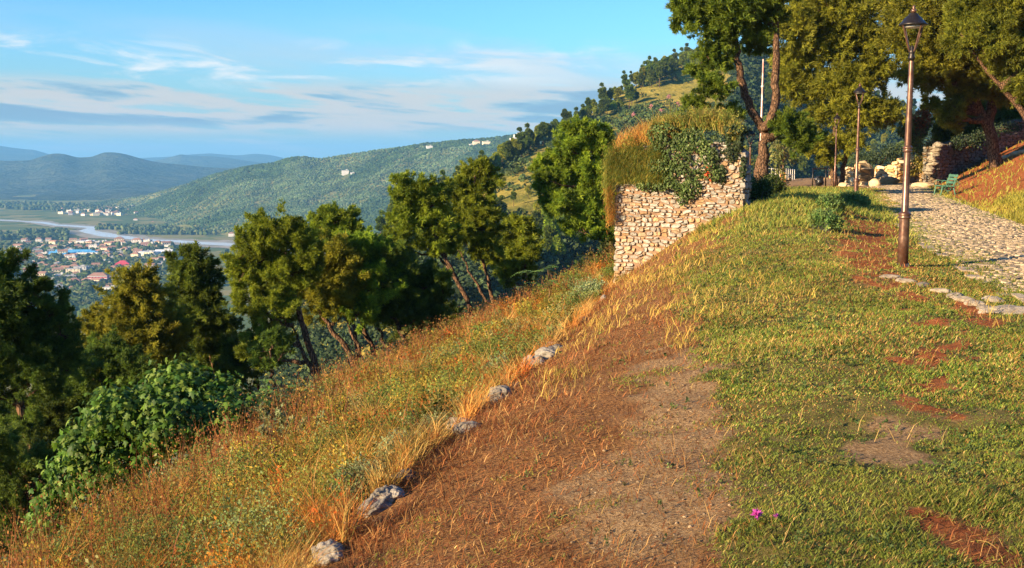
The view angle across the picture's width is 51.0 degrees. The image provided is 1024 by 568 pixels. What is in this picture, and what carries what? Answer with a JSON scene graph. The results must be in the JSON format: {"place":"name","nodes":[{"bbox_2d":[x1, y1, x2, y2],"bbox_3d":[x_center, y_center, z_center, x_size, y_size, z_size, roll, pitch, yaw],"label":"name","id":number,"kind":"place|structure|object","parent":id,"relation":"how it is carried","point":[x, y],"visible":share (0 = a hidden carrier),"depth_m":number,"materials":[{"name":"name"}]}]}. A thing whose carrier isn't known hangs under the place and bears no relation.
{"place":"outdoors","nodes":[
{"label":"outdoors","id":0,"kind":"place"},
{"bbox_2d":[0,146,48,160],"bbox_3d":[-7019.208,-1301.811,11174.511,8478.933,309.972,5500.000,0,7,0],"label":"mountain","id":1,"kind":"structure","parent":0,"point":[11,154],"depth_m":10737.14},
{"bbox_2d":[0,152,253,199],"bbox_3d":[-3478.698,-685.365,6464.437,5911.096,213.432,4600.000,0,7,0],"label":"mountain","id":2,"kind":"structure","parent":0,"point":[107,175],"depth_m":5593.99,"materials":[{"name":"blue"}]},
{"bbox_2d":[0,195,280,566],"bbox_3d":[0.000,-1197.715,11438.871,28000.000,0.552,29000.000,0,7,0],"label":"valley floor","id":3,"kind":"structure","parent":0,"point":[41,214],"depth_m":2825.74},
{"bbox_2d":[0,200,237,316],"bbox_3d":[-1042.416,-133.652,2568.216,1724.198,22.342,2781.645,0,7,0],"label":"valley trees","id":4,"kind":"object","parent":3,"relation":"on","point":[86,295],"visible":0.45,"depth_m":2019.26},
{"bbox_2d":[1,220,279,249],"bbox_3d":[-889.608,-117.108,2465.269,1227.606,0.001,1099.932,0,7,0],"label":"river","id":5,"kind":"structure","parent":0,"point":[90,230],"depth_m":2419.48,"materials":[{"name":"grey liquid"}]},
{"bbox_2d":[0,219,290,253],"bbox_3d":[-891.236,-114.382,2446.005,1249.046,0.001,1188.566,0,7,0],"label":"river gravel bank","id":6,"kind":"structure","parent":0,"point":[77,232],"depth_m":2394.91,"materials":[{"name":"gravel"}]},
{"bbox_2d":[154,154,259,167],"bbox_3d":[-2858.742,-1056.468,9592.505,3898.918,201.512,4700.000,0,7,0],"label":"mountain","id":7,"kind":"structure","parent":0,"point":[208,161],"depth_m":9113.44,"materials":[{"name":"blue"}]},
{"bbox_2d":[141,153,283,162],"bbox_3d":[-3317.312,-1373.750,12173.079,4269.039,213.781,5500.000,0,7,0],"label":"mountain","id":8,"kind":"structure","parent":0,"point":[261,158],"depth_m":11874.02,"materials":[{"name":"blue"}]},
{"bbox_2d":[4,261,613,567],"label":"tall dry grass","id":9,"kind":"structure","parent":0,"point":[324,451],"depth_m":8.80,"materials":[{"name":"plant"}]},
{"bbox_2d":[94,138,540,235],"bbox_3d":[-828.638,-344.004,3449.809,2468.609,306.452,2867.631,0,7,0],"label":"hill","id":10,"kind":"structure","parent":0,"point":[248,193],"depth_m":2771.63,"materials":[{"name":"plant"}]},
{"bbox_2d":[94,132,542,233],"bbox_3d":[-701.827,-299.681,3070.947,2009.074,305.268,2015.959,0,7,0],"label":"forest","id":11,"kind":"object","parent":10,"relation":"on","point":[264,173],"visible":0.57,"depth_m":2795.24,"materials":[{"name":"plant"}]},
{"bbox_2d":[0,0,945,157],"label":"sky","id":12,"kind":"structure","parent":0,"point":[79,78],"materials":[{"name":"blue"}]},
{"bbox_2d":[255,57,905,400],"bbox_3d":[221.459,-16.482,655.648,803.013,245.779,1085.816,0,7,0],"label":"hill","id":13,"kind":"structure","parent":0,"point":[676,87],"depth_m":416.51,"materials":[{"name":"green plant"}]},
{"bbox_2d":[375,210,385,233],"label":"pine tree","id":14,"kind":"object","parent":13,"relation":"on","point":[380,220],"visible":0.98,"depth_m":335.02,"materials":[{"name":"green plant"}]},
{"bbox_2d":[502,140,512,159],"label":"pine tree","id":15,"kind":"object","parent":13,"relation":"on","point":[507,146],"visible":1,"depth_m":414.12,"materials":[{"name":"green plant"}]},
{"bbox_2d":[531,210,544,228],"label":"pine tree","id":16,"kind":"object","parent":13,"relation":"on","point":[538,217],"visible":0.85,"depth_m":276.37,"materials":[{"name":"green plant"}]},
{"bbox_2d":[536,122,549,142],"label":"pine tree","id":17,"kind":"object","parent":13,"relation":"on","point":[543,128],"visible":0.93,"depth_m":449.78,"materials":[{"name":"green plant"}]},
{"bbox_2d":[543,225,557,250],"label":"pine tree","id":18,"kind":"object","parent":13,"relation":"on","point":[549,232],"visible":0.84,"depth_m":250.86,"materials":[{"name":"green plant"}]},
{"bbox_2d":[542,215,560,237],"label":"pine tree","id":19,"kind":"object","parent":13,"relation":"on","point":[552,223],"visible":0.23,"depth_m":263.89,"materials":[{"name":"green plant"}]},
{"bbox_2d":[549,235,566,255],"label":"pine tree","id":20,"kind":"object","parent":13,"relation":"on","point":[557,246],"visible":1,"depth_m":245.97,"materials":[{"name":"green plant"}]},
{"bbox_2d":[246,52,935,399],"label":"hill scrub","id":21,"kind":"object","parent":13,"relation":"on","point":[318,333],"visible":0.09,"depth_m":294.14,"materials":[{"name":"plant"}]},
{"bbox_2d":[313,206,1022,567],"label":"dry grass","id":22,"kind":"structure","parent":0,"point":[487,412],"depth_m":7.60,"materials":[{"name":"plant"}]},
{"bbox_2d":[320,142,1023,567],"bbox_3d":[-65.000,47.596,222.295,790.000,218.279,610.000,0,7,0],"label":"ground","id":23,"kind":"structure","parent":0,"point":[882,450],"depth_m":7.13,"materials":[{"name":"soil"}]},
{"bbox_2d":[0,400,48,517],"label":"pine tree","id":24,"kind":"object","parent":23,"relation":"on","point":[5,411],"visible":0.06,"depth_m":34.79,"materials":[{"name":"green plant"}]},
{"bbox_2d":[0,429,51,566],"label":"pine tree","id":25,"kind":"object","parent":23,"relation":"on","point":[3,530],"visible":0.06,"depth_m":21.68,"materials":[{"name":"green plant"}]},
{"bbox_2d":[0,421,61,563],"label":"pine tree","id":26,"kind":"object","parent":23,"relation":"on","point":[11,463],"visible":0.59,"depth_m":19.28,"materials":[{"name":"green plant"}]},
{"bbox_2d":[7,387,87,454],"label":"pine tree","id":27,"kind":"object","parent":23,"relation":"on","point":[58,415],"visible":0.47,"depth_m":29.93,"materials":[{"name":"green plant"}]},
{"bbox_2d":[0,244,105,486],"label":"pine tree","id":28,"kind":"object","parent":23,"relation":"on","point":[43,332],"visible":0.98,"depth_m":25.02,"materials":[{"name":"green plant"}]},
{"bbox_2d":[60,323,166,418],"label":"pine tree","id":29,"kind":"object","parent":23,"relation":"on","point":[116,354],"visible":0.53,"depth_m":30.12,"materials":[{"name":"green plant"}]},
{"bbox_2d":[75,257,196,456],"bbox_3d":[-12.094,4.681,34.672,4.426,11.300,2.921,0,7,0],"label":"pine tree","id":30,"kind":"object","parent":23,"relation":"on","point":[137,301],"visible":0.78,"depth_m":33.84,"materials":[{"name":"green plant"}]},
{"bbox_2d":[16,352,273,543],"bbox_3d":[-4.690,2.284,14.011,3.271,2.518,2.577,0,7,0],"label":"fig bush","id":31,"kind":"object","parent":23,"relation":"on","point":[151,412],"visible":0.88,"depth_m":13.23,"materials":[{"name":"green plant"}]},
{"bbox_2d":[137,337,209,384],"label":"pine tree","id":32,"kind":"object","parent":23,"relation":"on","point":[189,354],"visible":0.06,"depth_m":40.23,"materials":[{"name":"green plant"}]},
{"bbox_2d":[162,239,249,401],"bbox_3d":[-10.410,4.528,37.631,3.789,12.348,2.497,3,7,20],"label":"pine tree","id":33,"kind":"object","parent":23,"relation":"on","point":[196,277],"visible":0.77,"depth_m":36.85,"materials":[{"name":"green plant"}]},
{"bbox_2d":[201,327,286,396],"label":"pine tree","id":34,"kind":"object","parent":23,"relation":"on","point":[242,367],"visible":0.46,"depth_m":36.35,"materials":[{"name":"green plant"}]},
{"bbox_2d":[221,431,276,471],"bbox_3d":[-2.568,1.786,10.471,0.601,0.705,0.564,0,7,0],"label":"yellow bush","id":35,"kind":"object","parent":23,"relation":"on","point":[256,455],"visible":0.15,"depth_m":10.44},
{"bbox_2d":[214,379,314,409],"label":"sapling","id":36,"kind":"object","parent":23,"relation":"on","point":[277,382],"visible":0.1,"depth_m":16.63,"materials":[{"name":"plant"}]},
{"bbox_2d":[246,324,297,404],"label":"pine tree","id":37,"kind":"object","parent":23,"relation":"on","point":[274,336],"visible":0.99,"depth_m":27.33,"materials":[{"name":"green plant"}]},
{"bbox_2d":[238,444,307,490],"bbox_3d":[-2.066,1.730,9.457,0.704,0.656,0.595,0,7,0],"label":"yellow bush","id":38,"kind":"object","parent":23,"relation":"on","point":[269,459],"visible":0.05,"depth_m":9.44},
{"bbox_2d":[219,199,332,386],"bbox_3d":[-6.505,1.396,30.448,3.402,7.795,2.378,0,7,0],"label":"pine tree","id":39,"kind":"object","parent":23,"relation":"on","point":[263,268],"visible":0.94,"depth_m":29.74,"materials":[{"name":"green plant"}]},
{"bbox_2d":[254,401,324,443],"bbox_3d":[-2.597,1.606,11.914,0.815,0.807,0.831,4,8,32],"label":"bush","id":40,"kind":"object","parent":23,"relation":"on","point":[264,414],"visible":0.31,"depth_m":11.90,"materials":[{"name":"plant"}]},
{"bbox_2d":[0,240,623,567],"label":"leafy weeds","id":41,"kind":"object","parent":23,"relation":"on","point":[540,311],"visible":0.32,"depth_m":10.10,"materials":[{"name":"plant"}]},
{"bbox_2d":[1,248,629,567],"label":"dry weeds","id":42,"kind":"object","parent":23,"relation":"on","point":[339,530],"visible":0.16,"depth_m":8.24,"materials":[{"name":"plant"}]},
{"bbox_2d":[31,237,615,553],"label":"undergrowth","id":43,"kind":"object","parent":23,"relation":"on","point":[605,244],"visible":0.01,"depth_m":30.24,"materials":[{"name":"plant"}]},
{"bbox_2d":[310,540,343,566],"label":"edge stone","id":44,"kind":"object","parent":23,"relation":"on","point":[334,548],"visible":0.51,"depth_m":6.31,"materials":[{"name":"stone"}]},
{"bbox_2d":[297,227,374,364],"bbox_3d":[-5.517,1.702,33.313,3.188,7.102,2.126,0,7,0],"label":"pine tree","id":45,"kind":"object","parent":23,"relation":"on","point":[331,289],"visible":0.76,"depth_m":32.72,"materials":[{"name":"green plant"}]},
{"bbox_2d":[303,200,372,363],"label":"pine tree","id":46,"kind":"object","parent":23,"relation":"on","point":[333,217],"visible":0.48,"depth_m":40.48,"materials":[{"name":"green plant"}]},
{"bbox_2d":[318,383,362,423],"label":"yellow bush","id":47,"kind":"object","parent":23,"relation":"on","point":[341,399],"visible":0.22,"depth_m":13.22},
{"bbox_2d":[321,452,386,511],"bbox_3d":[-1.149,1.541,8.158,0.595,0.549,0.538,0,7,0],"label":"sage bush","id":48,"kind":"object","parent":23,"relation":"on","point":[360,473],"visible":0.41,"depth_m":8.04,"materials":[{"name":"plant"}]},
{"bbox_2d":[324,225,408,363],"bbox_3d":[-4.574,1.586,33.900,2.518,7.108,2.703,-6,9,-40],"label":"pine tree","id":49,"kind":"object","parent":23,"relation":"on","point":[373,296],"visible":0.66,"depth_m":33.27,"materials":[{"name":"green plant"}]},
{"bbox_2d":[357,497,392,518],"bbox_3d":[-0.920,1.521,7.274,0.273,0.148,0.170,-5,9,-38],"label":"edge stone","id":50,"kind":"object","parent":23,"relation":"on","point":[376,506],"visible":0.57,"depth_m":7.21,"materials":[{"name":"stone"}]},
{"bbox_2d":[369,485,394,501],"bbox_3d":[-0.881,1.465,7.380,0.232,0.151,0.204,-4,8,-32],"label":"edge stone","id":51,"kind":"object","parent":23,"relation":"on","point":[384,490],"visible":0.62,"depth_m":7.31,"materials":[{"name":"stone"}]},
{"bbox_2d":[373,429,420,470],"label":"sage bush","id":52,"kind":"object","parent":23,"relation":"on","point":[387,439],"visible":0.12,"depth_m":9.09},
{"bbox_2d":[389,485,404,498],"bbox_3d":[-0.810,1.454,7.411,0.166,0.110,0.173,4,8,31],"label":"edge stone","id":53,"kind":"object","parent":23,"relation":"on","point":[395,489],"visible":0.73,"depth_m":7.35,"materials":[{"name":"stone"}]},
{"bbox_2d":[363,238,457,357],"bbox_3d":[-3.381,1.706,34.605,3.314,6.551,2.718,0,7,0],"label":"pine tree","id":54,"kind":"object","parent":23,"relation":"on","point":[428,290],"visible":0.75,"depth_m":34.02,"materials":[{"name":"green plant"}]},
{"bbox_2d":[380,298,467,344],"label":"bush","id":55,"kind":"object","parent":23,"relation":"on","point":[396,333],"visible":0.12,"depth_m":46.36,"materials":[{"name":"green plant"}]},
{"bbox_2d":[377,168,472,316],"bbox_3d":[-2.658,-0.475,37.324,4.188,7.116,2.121,0,7,0],"label":"pine tree","id":56,"kind":"object","parent":23,"relation":"on","point":[436,229],"visible":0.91,"depth_m":36.74,"materials":[{"name":"green plant"}]},
{"bbox_2d":[413,408,458,440],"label":"sage bush","id":57,"kind":"object","parent":23,"relation":"on","point":[445,417],"visible":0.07,"depth_m":10.07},
{"bbox_2d":[452,421,480,433],"bbox_3d":[-0.370,1.256,9.219,0.306,0.155,0.196,0,7,0],"label":"edge stone","id":58,"kind":"object","parent":23,"relation":"on","point":[460,424],"visible":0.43,"depth_m":9.15,"materials":[{"name":"stone"}]},
{"bbox_2d":[443,154,507,312],"bbox_3d":[-1.423,-0.862,40.404,2.656,7.990,2.505,0,7,0],"label":"pine tree","id":59,"kind":"object","parent":23,"relation":"on","point":[479,217],"visible":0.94,"depth_m":39.84,"materials":[{"name":"green plant"}]},
{"bbox_2d":[483,351,512,375],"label":"sage bush","id":60,"kind":"object","parent":23,"relation":"on","point":[499,359],"visible":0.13,"depth_m":14.69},
{"bbox_2d":[489,385,511,398],"bbox_3d":[-0.121,1.136,10.943,0.262,0.231,0.260,6,9,43],"label":"edge stone","id":61,"kind":"object","parent":23,"relation":"on","point":[503,390],"visible":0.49,"depth_m":10.84,"materials":[{"name":"stone"}]},
{"bbox_2d":[491,211,545,292],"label":"pine tree","id":62,"kind":"object","parent":23,"relation":"on","point":[524,242],"visible":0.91,"depth_m":45.92,"materials":[{"name":"green plant"}]},
{"bbox_2d":[512,265,570,297],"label":"sapling","id":63,"kind":"object","parent":23,"relation":"on","point":[548,284],"visible":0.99,"depth_m":28.04,"materials":[{"name":"plant"}]},
{"bbox_2d":[535,347,556,359],"bbox_3d":[0.461,0.946,14.146,0.354,0.225,0.419,0,7,0],"label":"edge stone","id":64,"kind":"object","parent":23,"relation":"on","point":[545,352],"visible":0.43,"depth_m":14.01,"materials":[{"name":"stone"}]},
{"bbox_2d":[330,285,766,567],"bbox_3d":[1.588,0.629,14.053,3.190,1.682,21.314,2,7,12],"label":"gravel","id":65,"kind":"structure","parent":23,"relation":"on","point":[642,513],"depth_m":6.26,"materials":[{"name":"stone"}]},
{"bbox_2d":[526,113,616,249],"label":"leafy tree","id":66,"kind":"object","parent":23,"relation":"on","point":[560,172],"visible":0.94,"depth_m":41.42,"materials":[{"name":"green plant"}]},
{"bbox_2d":[573,277,603,300],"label":"sage bush","id":67,"kind":"object","parent":23,"relation":"on","point":[583,286],"visible":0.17,"depth_m":26.05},
{"bbox_2d":[613,142,751,282],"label":"stone wall","id":68,"kind":"structure","parent":23,"relation":"on","point":[649,222],"depth_m":29.07,"materials":[{"name":"stone"}]},
{"bbox_2d":[602,180,618,228],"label":"rusty hanging grass","id":69,"kind":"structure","parent":68,"relation":"hanging from","point":[609,211],"depth_m":29.47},
{"bbox_2d":[599,129,669,202],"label":"hanging grass","id":70,"kind":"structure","parent":68,"relation":"hanging from","point":[635,161],"depth_m":29.09,"materials":[{"name":"plant"}]},
{"bbox_2d":[613,117,676,156],"bbox_3d":[3.604,-3.841,29.550,2.307,1.607,1.505,3,7,23],"label":"dry grass tuft","id":71,"kind":"object","parent":68,"relation":"on","point":[638,132],"visible":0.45,"depth_m":29.23,"materials":[{"name":"plant"}]},
{"bbox_2d":[601,105,743,183],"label":"weeds on wall","id":72,"kind":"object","parent":68,"relation":"on","point":[693,123],"visible":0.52,"depth_m":28.46,"materials":[{"name":"plant"}]},
{"bbox_2d":[635,121,728,206],"bbox_3d":[4.555,-3.242,28.819,2.543,2.298,0.938,3,7,21],"label":"ivy","id":73,"kind":"object","parent":68,"relation":"attached to","point":[684,138],"visible":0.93,"depth_m":28.56,"materials":[{"name":"green plant"}]},
{"bbox_2d":[643,102,744,140],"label":"weeds on wall","id":74,"kind":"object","parent":68,"relation":"on","point":[696,121],"visible":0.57,"depth_m":28.54,"materials":[{"name":"plant"}]},
{"bbox_2d":[705,123,751,185],"bbox_3d":[5.680,-3.400,28.305,1.217,1.647,0.605,3,7,21],"label":"creeper","id":75,"kind":"object","parent":68,"relation":"attached to","point":[732,147],"visible":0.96,"depth_m":28.10,"materials":[{"name":"green plant"}]},
{"bbox_2d":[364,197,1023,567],"bbox_3d":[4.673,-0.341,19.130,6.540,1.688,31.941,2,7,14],"label":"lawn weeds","id":76,"kind":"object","parent":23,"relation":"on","point":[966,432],"visible":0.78,"depth_m":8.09,"materials":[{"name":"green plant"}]},
{"bbox_2d":[664,0,829,182],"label":"pine tree","id":77,"kind":"object","parent":23,"relation":"on","point":[724,25],"visible":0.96,"depth_m":43.88,"materials":[{"name":"green plant"}]},
{"bbox_2d":[477,279,1023,560],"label":"twigs","id":78,"kind":"object","parent":23,"relation":"on","point":[848,451],"visible":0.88,"depth_m":6.17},
{"bbox_2d":[749,172,776,202],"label":"herb clump","id":79,"kind":"object","parent":23,"relation":"on","point":[761,188],"visible":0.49,"depth_m":30.61,"materials":[{"name":"plant"}]},
{"bbox_2d":[761,170,790,195],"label":"herb clump","id":80,"kind":"object","parent":23,"relation":"on","point":[781,185],"visible":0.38,"depth_m":37.60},
{"bbox_2d":[767,135,802,178],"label":"young tree","id":81,"kind":"object","parent":23,"relation":"on","point":[778,146],"visible":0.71,"depth_m":59.41,"materials":[{"name":"green plant"}]},
{"bbox_2d":[812,168,826,186],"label":"litter bin","id":82,"kind":"object","parent":23,"relation":"on","point":[818,180],"visible":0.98,"depth_m":57.62,"materials":[{"name":"black metal"}]},
{"bbox_2d":[806,206,845,232],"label":"herb clump","id":83,"kind":"object","parent":23,"relation":"on","point":[824,218],"visible":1,"depth_m":21.84,"materials":[{"name":"plant"}]},
{"bbox_2d":[814,189,845,215],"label":"herb clump","id":84,"kind":"object","parent":23,"relation":"on","point":[831,200],"visible":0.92,"depth_m":26.80,"materials":[{"name":"plant"}]},
{"bbox_2d":[833,113,840,187],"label":"street lamp","id":85,"kind":"object","parent":23,"relation":"on","point":[835,153],"visible":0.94,"depth_m":54.55,"materials":[{"name":"brown metal"}]},
{"bbox_2d":[766,0,910,185],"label":"pine tree","id":86,"kind":"object","parent":23,"relation":"on","point":[835,35],"visible":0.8,"depth_m":58.27,"materials":[{"name":"green plant"}]},
{"bbox_2d":[839,187,872,207],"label":"herb clump","id":87,"kind":"object","parent":23,"relation":"on","point":[853,197],"visible":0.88,"depth_m":33.67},
{"bbox_2d":[845,163,871,184],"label":"ruined wall","id":88,"kind":"structure","parent":23,"relation":"on","point":[864,173],"depth_m":63.02,"materials":[{"name":"stone"}]},
{"bbox_2d":[853,83,865,191],"bbox_3d":[11.182,-4.382,34.725,0.405,4.173,0.404,-3,7,-20],"label":"street lamp","id":89,"kind":"object","parent":23,"relation":"on","point":[860,90],"visible":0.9,"depth_m":34.65,"materials":[{"name":"brown metal"}]},
{"bbox_2d":[851,141,903,166],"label":"shrub","id":90,"kind":"object","parent":23,"relation":"on","point":[886,152],"visible":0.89,"depth_m":71.20,"materials":[{"name":"green plant"}]},
{"bbox_2d":[872,176,899,183],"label":"rock","id":91,"kind":"object","parent":23,"relation":"on","point":[887,180],"visible":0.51,"depth_m":63.31,"materials":[{"name":"stone"}]},
{"bbox_2d":[874,161,903,182],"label":"ruined wall","id":92,"kind":"structure","parent":23,"relation":"on","point":[895,169],"depth_m":65.94,"materials":[{"name":"stone"}]},
{"bbox_2d":[897,154,922,182],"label":"ruined wall","id":93,"kind":"structure","parent":23,"relation":"on","point":[914,179],"depth_m":66.89,"materials":[{"name":"stone"}]},
{"bbox_2d":[897,5,927,266],"bbox_3d":[5.925,-2.046,16.071,0.404,4.166,0.404,-3,7,-20],"label":"street lamp","id":94,"kind":"object","parent":23,"relation":"on","point":[913,19],"visible":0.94,"depth_m":16.03,"materials":[{"name":"brown metal"}]},
{"bbox_2d":[902,153,923,176],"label":"small leafy shrub","id":95,"kind":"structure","parent":23,"relation":"on","point":[916,161],"depth_m":61.47,"materials":[{"name":"green plant"}]},
{"bbox_2d":[858,0,1022,168],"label":"pine tree","id":96,"kind":"object","parent":23,"relation":"on","point":[963,86],"visible":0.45,"depth_m":52.44,"materials":[{"name":"green plant"}]},
{"bbox_2d":[897,97,986,142],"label":"pine tree","id":97,"kind":"object","parent":23,"relation":"on","point":[940,134],"visible":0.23,"depth_m":64.58,"materials":[{"name":"green plant"}]},
{"bbox_2d":[917,140,1023,224],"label":"grass","id":98,"kind":"structure","parent":23,"relation":"on","point":[1016,202],"depth_m":36.46,"materials":[{"name":"plant"}]},
{"bbox_2d":[922,119,1023,184],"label":"retaining wall","id":99,"kind":"structure","parent":23,"relation":"on","point":[951,161],"depth_m":61.15,"materials":[{"name":"brown stone"}]},
{"bbox_2d":[897,116,926,158],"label":"shrub","id":100,"kind":"object","parent":99,"relation":"on","point":[919,140],"visible":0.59,"depth_m":61.32,"materials":[{"name":"green plant"}]},
{"bbox_2d":[903,103,933,142],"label":"shrub","id":101,"kind":"object","parent":99,"relation":"on","point":[920,124],"visible":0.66,"depth_m":62.13,"materials":[{"name":"green plant"}]},
{"bbox_2d":[923,142,943,175],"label":"wall end","id":102,"kind":"structure","parent":99,"relation":"attached to","point":[933,157],"depth_m":58.21,"materials":[{"name":"stone"}]},
{"bbox_2d":[948,119,1022,151],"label":"creeper mound","id":103,"kind":"object","parent":99,"relation":"on","point":[976,137],"visible":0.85,"depth_m":59.89,"materials":[{"name":"green plant"}]},
{"bbox_2d":[938,0,1023,119],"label":"pine tree","id":104,"kind":"object","parent":23,"relation":"on","point":[988,31],"visible":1,"depth_m":45.64,"materials":[{"name":"green plant"}]},
{"bbox_2d":[978,305,1023,314],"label":"border slab","id":105,"kind":"structure","parent":23,"relation":"on","point":[1012,308],"depth_m":11.89,"materials":[{"name":"stone"}]},
{"bbox_2d":[980,98,1023,125],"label":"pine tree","id":106,"kind":"object","parent":23,"relation":"on","point":[1004,113],"visible":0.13,"depth_m":68.66,"materials":[{"name":"green plant"}]},
{"bbox_2d":[343,185,1023,567],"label":"grass","id":107,"kind":"structure","parent":0,"point":[967,497],"depth_m":8.53,"materials":[{"name":"plant"}]},
{"bbox_2d":[507,204,1019,399],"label":"seed grass","id":108,"kind":"structure","parent":0,"point":[654,308],"depth_m":14.66,"materials":[{"name":"plant"}]},
{"bbox_2d":[672,185,929,266],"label":"grass","id":109,"kind":"structure","parent":0,"point":[789,195],"depth_m":26.54,"materials":[{"name":"plant"}]},
{"bbox_2d":[867,183,1023,301],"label":"path","id":110,"kind":"structure","parent":0,"point":[999,236],"depth_m":23.54,"materials":[{"name":"stone"}]},
{"bbox_2d":[933,174,959,195],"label":"bench","id":111,"kind":"object","parent":110,"relation":"on","point":[950,182],"visible":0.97,"depth_m":45.44,"materials":[{"name":"green paint"}]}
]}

